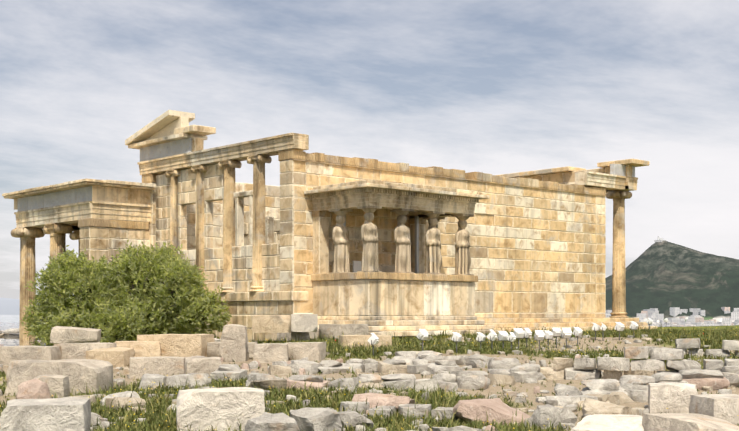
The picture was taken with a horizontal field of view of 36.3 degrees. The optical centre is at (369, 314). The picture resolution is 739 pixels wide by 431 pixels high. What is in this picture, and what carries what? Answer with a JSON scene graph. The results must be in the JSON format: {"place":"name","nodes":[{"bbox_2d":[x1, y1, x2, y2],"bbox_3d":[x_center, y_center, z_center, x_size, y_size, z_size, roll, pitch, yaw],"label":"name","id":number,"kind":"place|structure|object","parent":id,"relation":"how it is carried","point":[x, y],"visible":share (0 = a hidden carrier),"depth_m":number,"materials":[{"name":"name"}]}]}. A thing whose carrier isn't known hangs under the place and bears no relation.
{"place":"outdoors","nodes":[
{"label":"outdoors","id":0,"kind":"place"},
{"bbox_2d":[11,223,79,345],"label":"porch columns","id":1,"kind":"structure","parent":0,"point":[57,232],"depth_m":54.68,"materials":[{"name":"stone"}]},
{"bbox_2d":[14,186,151,230],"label":"entablature","id":2,"kind":"structure","parent":1,"relation":"on","point":[113,203],"depth_m":50.78,"materials":[{"name":"stone"}]},
{"bbox_2d":[18,186,91,211],"bbox_3d":[-10.902,-5.313,55.683,10.187,0.668,7.462,0,0,-42],"label":"frieze","id":3,"kind":"object","parent":2,"relation":"on","point":[76,195],"visible":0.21,"depth_m":52.09,"materials":[{"name":"stone"}]},
{"bbox_2d":[2,179,155,209],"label":"porch cornice","id":4,"kind":"structure","parent":3,"relation":"on","point":[69,185],"depth_m":50.73,"materials":[{"name":"stone"}]},
{"bbox_2d":[0,298,738,430],"bbox_3d":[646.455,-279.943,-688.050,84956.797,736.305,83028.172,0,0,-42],"label":"ground sheet","id":5,"kind":"object","parent":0,"point":[10,310],"visible":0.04,"depth_m":29.00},
{"bbox_2d":[80,227,149,340],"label":"porch walls","id":6,"kind":"structure","parent":5,"relation":"on","point":[97,243],"depth_m":50.06,"materials":[{"name":"stone"}]},
{"bbox_2d":[78,218,148,229],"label":"wall molding","id":7,"kind":"structure","parent":6,"relation":"on","point":[105,223],"depth_m":50.18,"materials":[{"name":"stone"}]},
{"bbox_2d":[20,239,231,345],"bbox_3d":[-9.770,0.340,44.834,7.356,6.569,7.132,0,0,-42],"label":"olive tree","id":8,"kind":"object","parent":5,"relation":"on","point":[111,303],"depth_m":43.98,"materials":[{"name":"green plant"}]},
{"bbox_2d":[46,273,204,337],"bbox_3d":[-9.725,-0.530,44.829,4.587,2.956,4.982,0,0,-42],"label":"bush foliage","id":9,"kind":"object","parent":8,"relation":"attached to","point":[190,321],"visible":0.08,"depth_m":44.57,"materials":[{"name":"plant"}]},
{"bbox_2d":[149,160,307,341],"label":"wall","id":10,"kind":"structure","parent":5,"relation":"on","point":[277,296],"depth_m":46.46,"materials":[{"name":"stone"}]},
{"bbox_2d":[165,154,271,292],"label":"columns","id":11,"kind":"structure","parent":10,"relation":"on","point":[258,161],"depth_m":46.99,"materials":[{"name":"stone"}]},
{"bbox_2d":[137,133,308,174],"bbox_3d":[-6.527,-6.708,47.957,0.845,0.580,11.492,0,0,-42],"label":"architrave","id":12,"kind":"object","parent":11,"relation":"on","point":[268,146],"visible":0.88,"depth_m":46.76,"materials":[{"name":"stone"}]},
{"bbox_2d":[140,138,191,161],"bbox_3d":[-8.976,-7.328,50.569,0.510,0.648,4.288,0,0,-42],"label":"frieze","id":13,"kind":"object","parent":12,"relation":"on","point":[177,147],"visible":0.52,"depth_m":50.27,"materials":[{"name":"stone"}]},
{"bbox_2d":[128,133,206,151],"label":"cornice","id":14,"kind":"structure","parent":13,"relation":"on","point":[197,142],"depth_m":49.33,"materials":[{"name":"stone"}]},
{"bbox_2d":[125,110,215,144],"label":"pediment","id":15,"kind":"structure","parent":14,"relation":"on","point":[169,122],"depth_m":49.92,"materials":[{"name":"stone"}]},
{"bbox_2d":[150,182,397,325],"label":"wall","id":16,"kind":"structure","parent":5,"relation":"on","point":[272,201],"depth_m":53.99,"materials":[{"name":"stone"}]},
{"bbox_2d":[0,328,738,430],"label":"limestone rubble","id":17,"kind":"object","parent":5,"relation":"on","point":[27,409],"visible":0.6,"depth_m":22.30,"materials":[{"name":"beige stone"}]},
{"bbox_2d":[0,313,738,430],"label":"stone blocks","id":18,"kind":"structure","parent":5,"relation":"on","point":[76,358],"depth_m":22.84,"materials":[{"name":"beige stone"}]},
{"bbox_2d":[0,324,738,430],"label":"grass and flowers","id":19,"kind":"structure","parent":5,"relation":"on","point":[158,419],"depth_m":21.60,"materials":[{"name":"green plant"}]},
{"bbox_2d":[0,236,738,345],"bbox_3d":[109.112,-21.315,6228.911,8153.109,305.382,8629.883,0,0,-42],"label":"city buildings","id":20,"kind":"structure","parent":5,"relation":"on","point":[694,319],"depth_m":2185.83,"materials":[{"name":"white"}]},
{"bbox_2d":[367,333,378,355],"bbox_3d":[0.113,0.900,31.666,0.278,0.759,0.368,0,0,16],"label":"floodlight","id":21,"kind":"object","parent":5,"relation":"on","point":[373,340],"visible":0.98,"depth_m":31.54,"materials":[{"name":"white metal"}]},
{"bbox_2d":[313,216,503,335],"bbox_3d":[1.308,-1.506,44.727,7.482,4.644,4.142,0,0,-42],"label":"porch base","id":22,"kind":"object","parent":5,"relation":"on","point":[409,307],"visible":0.81,"depth_m":43.62,"materials":[{"name":"beige stone"}]},
{"bbox_2d":[353,261,360,272],"bbox_3d":[-0.496,-1.713,44.933,0.400,0.830,0.070,0,0,-42],"label":"porch info panel","id":23,"kind":"object","parent":22,"relation":"on","point":[356,266],"visible":0.5,"depth_m":44.87,"materials":[{"name":"white"}]},
{"bbox_2d":[343,215,418,273],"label":"porch steel posts","id":24,"kind":"object","parent":22,"relation":"on","point":[416,244],"visible":0.21,"depth_m":46.57,"materials":[{"name":"grey metal"}]},
{"bbox_2d":[311,211,477,281],"bbox_3d":[1.055,-2.681,45.002,5.990,2.734,3.393,0,0,-42],"label":"ledge","id":25,"kind":"object","parent":22,"relation":"on","point":[390,276],"visible":0.77,"depth_m":43.59,"materials":[{"name":"beige stone"}]},
{"bbox_2d":[329,205,473,274],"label":"caryatids","id":26,"kind":"object","parent":22,"relation":"on","point":[369,235],"visible":0.98,"depth_m":43.42,"materials":[{"name":"stone"}]},
{"bbox_2d":[310,188,478,218],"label":"entablature","id":27,"kind":"structure","parent":26,"relation":"on","point":[419,203],"depth_m":43.42,"materials":[{"name":"beige stone"}]},
{"bbox_2d":[304,180,489,199],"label":"cornice","id":28,"kind":"structure","parent":27,"relation":"on","point":[417,188],"depth_m":43.05,"materials":[{"name":"beige stone"}]},
{"bbox_2d":[417,329,428,350],"bbox_3d":[1.515,0.818,32.020,0.258,0.802,0.343,0,0,42],"label":"floodlight","id":29,"kind":"object","parent":5,"relation":"on","point":[422,334],"visible":0.98,"depth_m":31.94,"materials":[{"name":"white"}]},
{"bbox_2d":[451,332,461,352],"bbox_3d":[2.501,0.859,32.217,0.239,0.695,0.331,0,0,35],"label":"floodlight","id":30,"kind":"object","parent":5,"relation":"on","point":[456,336],"visible":1,"depth_m":32.14,"materials":[{"name":"white metal"}]},
{"bbox_2d":[476,332,485,347],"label":"floodlight","id":31,"kind":"object","parent":5,"relation":"on","point":[480,337],"visible":0.92,"depth_m":32.91,"materials":[{"name":"white"}]},
{"bbox_2d":[487,329,496,349],"bbox_3d":[3.593,0.826,33.039,0.275,0.768,0.365,0,0,22],"label":"floodlight","id":32,"kind":"object","parent":5,"relation":"on","point":[492,336],"visible":0.96,"depth_m":32.92,"materials":[{"name":"white"}]},
{"bbox_2d":[498,331,508,347],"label":"floodlight","id":33,"kind":"object","parent":5,"relation":"on","point":[503,335],"visible":0.94,"depth_m":33.74,"materials":[{"name":"white"}]},
{"bbox_2d":[507,332,515,349],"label":"floodlight","id":34,"kind":"object","parent":5,"relation":"on","point":[511,337],"visible":0.96,"depth_m":33.42,"materials":[{"name":"white"}]},
{"bbox_2d":[513,328,524,348],"bbox_3d":[4.581,0.823,34.558,0.356,0.781,0.259,0,0,-21],"label":"floodlight","id":35,"kind":"object","parent":5,"relation":"on","point":[519,333],"visible":0.92,"depth_m":34.50,"materials":[{"name":"white"}]},
{"bbox_2d":[524,328,531,347],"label":"floodlight","id":36,"kind":"object","parent":5,"relation":"on","point":[527,333],"visible":0.94,"depth_m":35.74,"materials":[{"name":"white"}]},
{"bbox_2d":[534,330,544,349],"bbox_3d":[5.339,0.860,35.446,0.343,0.713,0.258,0,0,-18],"label":"floodlight","id":37,"kind":"object","parent":5,"relation":"on","point":[539,335],"visible":0.96,"depth_m":35.39,"materials":[{"name":"white"}]},
{"bbox_2d":[544,330,552,346],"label":"floodlight","id":38,"kind":"object","parent":5,"relation":"on","point":[548,334],"visible":0.94,"depth_m":35.95,"materials":[{"name":"white metal"}]},
{"bbox_2d":[552,328,561,347],"bbox_3d":[6.098,0.821,36.760,0.339,0.775,0.249,0,0,-14],"label":"floodlight","id":39,"kind":"object","parent":5,"relation":"on","point":[556,332],"visible":0.9,"depth_m":36.71,"materials":[{"name":"white metal"}]},
{"bbox_2d":[561,328,571,348],"bbox_3d":[6.387,0.832,36.572,0.362,0.783,0.273,0,0,-16],"label":"floodlight","id":40,"kind":"object","parent":5,"relation":"on","point":[566,333],"visible":0.96,"depth_m":36.52,"materials":[{"name":"white metal"}]},
{"bbox_2d":[477,318,656,331],"bbox_3d":[4.033,0.606,57.023,18.210,0.861,13.132,0,0,-42],"label":"stepped base","id":41,"kind":"object","parent":5,"relation":"on","point":[509,324],"visible":0.42,"depth_m":53.76,"materials":[{"name":"stone"}]},
{"bbox_2d":[284,160,604,317],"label":"wall","id":42,"kind":"structure","parent":41,"relation":"on","point":[532,252],"depth_m":51.92,"materials":[{"name":"stone"}]},
{"bbox_2d":[142,149,605,195],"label":"wall cornice","id":43,"kind":"structure","parent":42,"relation":"on","point":[323,158],"depth_m":49.06,"materials":[{"name":"stone"}]},
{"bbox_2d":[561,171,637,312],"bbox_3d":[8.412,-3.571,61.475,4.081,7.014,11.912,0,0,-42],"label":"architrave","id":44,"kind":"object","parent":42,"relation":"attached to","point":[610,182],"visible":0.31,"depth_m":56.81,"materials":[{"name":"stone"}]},
{"bbox_2d":[610,164,634,176],"bbox_3d":[9.199,-7.378,62.185,1.597,0.588,11.788,0,0,-42],"label":"frieze","id":45,"kind":"object","parent":44,"relation":"on","point":[618,169],"visible":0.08,"depth_m":57.66,"materials":[{"name":"stone"}]},
{"bbox_2d":[496,159,649,183],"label":"cornice","id":46,"kind":"structure","parent":45,"relation":"on","point":[559,175],"depth_m":60.72,"materials":[{"name":"stone"}]},
{"bbox_2d":[606,190,631,317],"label":"columns","id":47,"kind":"structure","parent":41,"relation":"on","point":[618,197],"depth_m":58.47,"materials":[{"name":"stone"}]},
{"bbox_2d":[572,327,582,344],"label":"floodlight","id":48,"kind":"object","parent":5,"relation":"on","point":[577,331],"visible":0.98,"depth_m":37.48,"materials":[{"name":"white"}]},
{"bbox_2d":[592,323,599,339],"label":"floodlight","id":49,"kind":"object","parent":5,"relation":"on","point":[595,327],"visible":1,"depth_m":40.02,"materials":[{"name":"white"}]},
{"bbox_2d":[600,323,606,340],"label":"floodlight","id":50,"kind":"object","parent":5,"relation":"on","point":[603,327],"visible":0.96,"depth_m":39.68,"materials":[{"name":"white"}]},
{"bbox_2d":[614,322,624,339],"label":"floodlight","id":51,"kind":"object","parent":5,"relation":"on","point":[619,326],"visible":0.96,"depth_m":39.97,"materials":[{"name":"white metal"}]},
{"bbox_2d":[629,321,637,337],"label":"floodlight","id":52,"kind":"object","parent":5,"relation":"on","point":[633,326],"visible":0.96,"depth_m":40.68,"materials":[{"name":"white"}]},
{"bbox_2d":[646,318,652,329],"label":"floodlight","id":53,"kind":"object","parent":5,"relation":"on","point":[649,321],"visible":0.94,"depth_m":48.23,"materials":[{"name":"white"}]},
{"bbox_2d":[0,0,738,298],"label":"sky","id":54,"kind":"structure","parent":0,"point":[494,87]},
{"bbox_2d":[603,241,738,322],"bbox_3d":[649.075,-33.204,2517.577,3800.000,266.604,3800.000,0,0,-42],"label":"hill","id":55,"kind":"structure","parent":0,"point":[663,277],"depth_m":2345.80,"materials":[{"name":"green plant"}]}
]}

